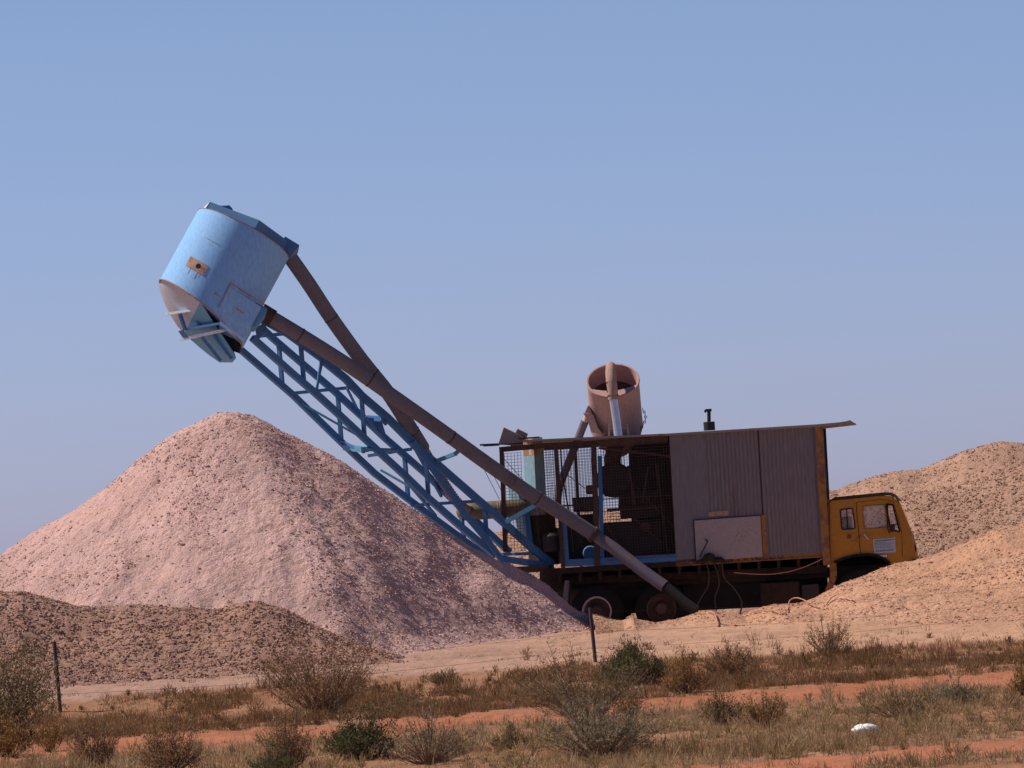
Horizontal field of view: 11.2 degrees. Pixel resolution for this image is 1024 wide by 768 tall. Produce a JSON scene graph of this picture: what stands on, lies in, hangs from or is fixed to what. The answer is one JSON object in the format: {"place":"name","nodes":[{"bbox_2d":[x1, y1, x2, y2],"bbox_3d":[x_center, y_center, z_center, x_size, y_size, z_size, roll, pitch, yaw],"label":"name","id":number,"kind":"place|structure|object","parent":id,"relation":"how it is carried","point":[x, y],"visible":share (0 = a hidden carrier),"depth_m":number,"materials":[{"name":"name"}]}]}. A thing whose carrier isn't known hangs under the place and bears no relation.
{"place":"outdoors","nodes":[
{"label":"outdoors","id":0,"kind":"place"},
{"bbox_2d":[0,620,1023,767],"bbox_3d":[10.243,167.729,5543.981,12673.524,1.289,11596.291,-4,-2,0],"label":"ground","id":1,"kind":"structure","parent":0,"point":[506,651],"depth_m":82.75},
{"bbox_2d":[0,708,38,756],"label":"bush","id":2,"kind":"object","parent":1,"relation":"on","point":[10,735],"visible":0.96,"depth_m":71.06,"materials":[{"name":"brown plant"}]},
{"bbox_2d":[0,606,74,735],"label":"bush","id":3,"kind":"object","parent":1,"relation":"on","point":[14,696],"visible":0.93,"depth_m":74.47,"materials":[{"name":"green plant"}]},
{"bbox_2d":[28,721,67,751],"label":"bush","id":4,"kind":"object","parent":1,"relation":"on","point":[45,742],"visible":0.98,"depth_m":71.50,"materials":[{"name":"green plant"}]},
{"bbox_2d":[60,715,123,766],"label":"bush","id":5,"kind":"object","parent":1,"relation":"on","point":[102,746],"visible":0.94,"depth_m":65.83,"materials":[{"name":"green plant"}]},
{"bbox_2d":[130,711,216,767],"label":"bush","id":6,"kind":"object","parent":1,"relation":"on","point":[169,757],"visible":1,"depth_m":63.08,"materials":[{"name":"green plant"}]},
{"bbox_2d":[0,590,408,687],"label":"spoil heap","id":7,"kind":"object","parent":1,"relation":"on","point":[126,629],"visible":0.82,"depth_m":86.63,"materials":[{"name":"beige gravel"}]},
{"bbox_2d":[243,740,299,767],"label":"bush","id":8,"kind":"object","parent":1,"relation":"on","point":[282,762],"visible":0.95,"depth_m":60.84,"materials":[{"name":"green plant"}]},
{"bbox_2d":[249,692,320,767],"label":"bush","id":9,"kind":"object","parent":1,"relation":"on","point":[295,751],"visible":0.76,"depth_m":62.29,"materials":[{"name":"green plant"}]},
{"bbox_2d":[0,412,594,654],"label":"spoil heap","id":10,"kind":"object","parent":1,"relation":"on","point":[218,510],"visible":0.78,"depth_m":92.28,"materials":[{"name":"beige gravel"}]},
{"bbox_2d":[237,618,395,712],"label":"bush","id":11,"kind":"object","parent":1,"relation":"on","point":[313,689],"visible":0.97,"depth_m":77.19,"materials":[{"name":"brown plant"}]},
{"bbox_2d":[313,703,405,759],"bbox_3d":[-1.868,4.237,63.965,1.193,0.735,0.927,-4,-2,0],"label":"bush","id":12,"kind":"object","parent":1,"relation":"on","point":[350,737],"visible":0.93,"depth_m":63.86,"materials":[{"name":"green plant"}]},
{"bbox_2d":[370,689,435,712],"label":"bush","id":13,"kind":"object","parent":1,"relation":"on","point":[396,700],"visible":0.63,"depth_m":76.36,"materials":[{"name":"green plant"}]},
{"bbox_2d":[370,703,487,764],"bbox_3d":[-0.981,4.183,62.443,1.333,0.758,1.157,-2,-2,-38],"label":"bush","id":14,"kind":"object","parent":1,"relation":"on","point":[427,733],"visible":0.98,"depth_m":62.44,"materials":[{"name":"green plant"}]},
{"bbox_2d":[421,666,458,684],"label":"bush","id":15,"kind":"object","parent":1,"relation":"on","point":[434,678],"visible":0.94,"depth_m":82.45,"materials":[{"name":"green plant"}]},
{"bbox_2d":[488,716,532,749],"bbox_3d":[-0.043,4.311,64.659,0.529,0.459,0.617,-2,-2,-34],"label":"bush","id":16,"kind":"object","parent":1,"relation":"on","point":[509,735],"visible":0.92,"depth_m":64.58,"materials":[{"name":"green plant"}]},
{"bbox_2d":[0,676,1023,767],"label":"dry grass","id":17,"kind":"structure","parent":1,"relation":"on","point":[796,742],"depth_m":63.15,"materials":[{"name":"brown plant"}]},
{"bbox_2d":[851,723,878,733],"bbox_3d":[4.214,4.102,62.425,0.354,0.116,0.214,-4,-2,0],"label":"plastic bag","id":18,"kind":"object","parent":17,"relation":"on","point":[867,725],"visible":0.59,"depth_m":62.35,"materials":[{"name":"white plastic"}]},
{"bbox_2d":[5,623,1023,749],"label":"bank scrub","id":19,"kind":"object","parent":1,"relation":"on","point":[208,703],"visible":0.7,"depth_m":79.86,"materials":[{"name":"brown plant"}]},
{"bbox_2d":[8,586,1023,711],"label":"wire fence","id":20,"kind":"object","parent":1,"relation":"on","point":[54,647],"visible":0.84,"depth_m":83.55,"materials":[{"name":"metal"}]},
{"bbox_2d":[159,202,917,621],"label":"mining truck","id":21,"kind":"object","parent":1,"relation":"on","point":[749,502],"visible":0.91,"depth_m":99.52,"materials":[{"name":"yellow paint"}]},
{"bbox_2d":[696,539,723,562],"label":"hand pump","id":22,"kind":"object","parent":21,"relation":"on","point":[709,557],"visible":1,"depth_m":99.40,"materials":[{"name":"metal"}]},
{"bbox_2d":[697,561,709,604],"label":"hose","id":23,"kind":"object","parent":22,"relation":"hanging from","point":[707,584],"visible":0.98,"depth_m":99.46,"materials":[{"name":"black rubber"}]},
{"bbox_2d":[712,561,719,610],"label":"hose","id":24,"kind":"object","parent":22,"relation":"hanging from","point":[718,586],"visible":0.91,"depth_m":99.44,"materials":[{"name":"black rubber"}]},
{"bbox_2d":[721,561,742,613],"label":"hose","id":25,"kind":"object","parent":21,"relation":"attached to","point":[732,587],"visible":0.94,"depth_m":99.39,"materials":[{"name":"black rubber"}]},
{"bbox_2d":[734,558,822,574],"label":"cord","id":26,"kind":"object","parent":21,"relation":"hanging from","point":[779,573],"visible":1,"depth_m":99.36,"materials":[{"name":"brown rubber"}]},
{"bbox_2d":[503,631,664,717],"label":"bush","id":27,"kind":"object","parent":1,"relation":"on","point":[611,695],"visible":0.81,"depth_m":71.03,"materials":[{"name":"green plant"}]},
{"bbox_2d":[532,680,677,757],"bbox_3d":[1.016,3.893,61.032,1.540,0.989,1.618,-5,-2,41],"label":"bush","id":28,"kind":"object","parent":1,"relation":"on","point":[605,735],"visible":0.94,"depth_m":60.96,"materials":[{"name":"green plant"}]},
{"bbox_2d":[616,687,648,717],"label":"bush","id":29,"kind":"object","parent":1,"relation":"on","point":[631,702],"visible":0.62,"depth_m":70.22,"materials":[{"name":"green plant"}]},
{"bbox_2d":[591,633,674,684],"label":"bush","id":30,"kind":"object","parent":1,"relation":"on","point":[632,651],"visible":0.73,"depth_m":80.56,"materials":[{"name":"green plant"}]},
{"bbox_2d":[655,642,714,693],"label":"bush","id":31,"kind":"object","parent":1,"relation":"on","point":[686,674],"visible":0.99,"depth_m":77.22,"materials":[{"name":"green plant"}]},
{"bbox_2d":[694,681,746,724],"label":"bush","id":32,"kind":"object","parent":1,"relation":"on","point":[719,708],"visible":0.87,"depth_m":66.83,"materials":[{"name":"green plant"}]},
{"bbox_2d":[697,638,760,672],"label":"bush","id":33,"kind":"object","parent":1,"relation":"on","point":[727,660],"visible":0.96,"depth_m":81.96,"materials":[{"name":"green plant"}]},
{"bbox_2d":[472,441,1023,617],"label":"spoil heap","id":34,"kind":"object","parent":1,"relation":"on","point":[969,465],"visible":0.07,"depth_m":110.58,"materials":[{"name":"beige gravel"}]},
{"bbox_2d":[735,689,789,726],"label":"bush","id":35,"kind":"object","parent":1,"relation":"on","point":[753,714],"visible":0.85,"depth_m":65.82,"materials":[{"name":"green plant"}]},
{"bbox_2d":[592,524,1023,634],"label":"spoil heap","id":36,"kind":"object","parent":1,"relation":"on","point":[991,561],"visible":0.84,"depth_m":92.74,"materials":[{"name":"beige gravel"}]},
{"bbox_2d":[752,597,819,613],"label":"hose","id":37,"kind":"object","parent":36,"relation":"on","point":[788,606],"visible":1,"depth_m":94.11,"materials":[{"name":"beige rubber"}]},
{"bbox_2d":[826,594,871,607],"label":"hose","id":38,"kind":"object","parent":36,"relation":"on","point":[845,596],"visible":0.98,"depth_m":93.32,"materials":[{"name":"beige rubber"}]},
{"bbox_2d":[799,608,858,653],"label":"bush","id":39,"kind":"object","parent":1,"relation":"on","point":[830,638],"visible":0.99,"depth_m":83.70,"materials":[{"name":"green plant"}]},
{"bbox_2d":[854,684,939,717],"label":"bush","id":40,"kind":"object","parent":1,"relation":"on","point":[898,704],"visible":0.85,"depth_m":66.36,"materials":[{"name":"green plant"}]},
{"bbox_2d":[828,465,1023,580],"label":"spoil heap","id":41,"kind":"object","parent":1,"relation":"on","point":[944,519],"visible":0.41,"depth_m":104.52,"materials":[{"name":"beige gravel"}]},
{"bbox_2d":[924,672,990,703],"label":"bush","id":42,"kind":"object","parent":1,"relation":"on","point":[956,694],"visible":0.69,"depth_m":68.63,"materials":[{"name":"green plant"}]},
{"bbox_2d":[1004,660,1023,694],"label":"bush","id":43,"kind":"object","parent":1,"relation":"on","point":[1019,684],"visible":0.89,"depth_m":70.14,"materials":[{"name":"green plant"}]},
{"bbox_2d":[0,0,1023,553],"label":"sky","id":44,"kind":"structure","parent":0,"point":[769,213],"materials":[{"name":"blue"}]}
]}

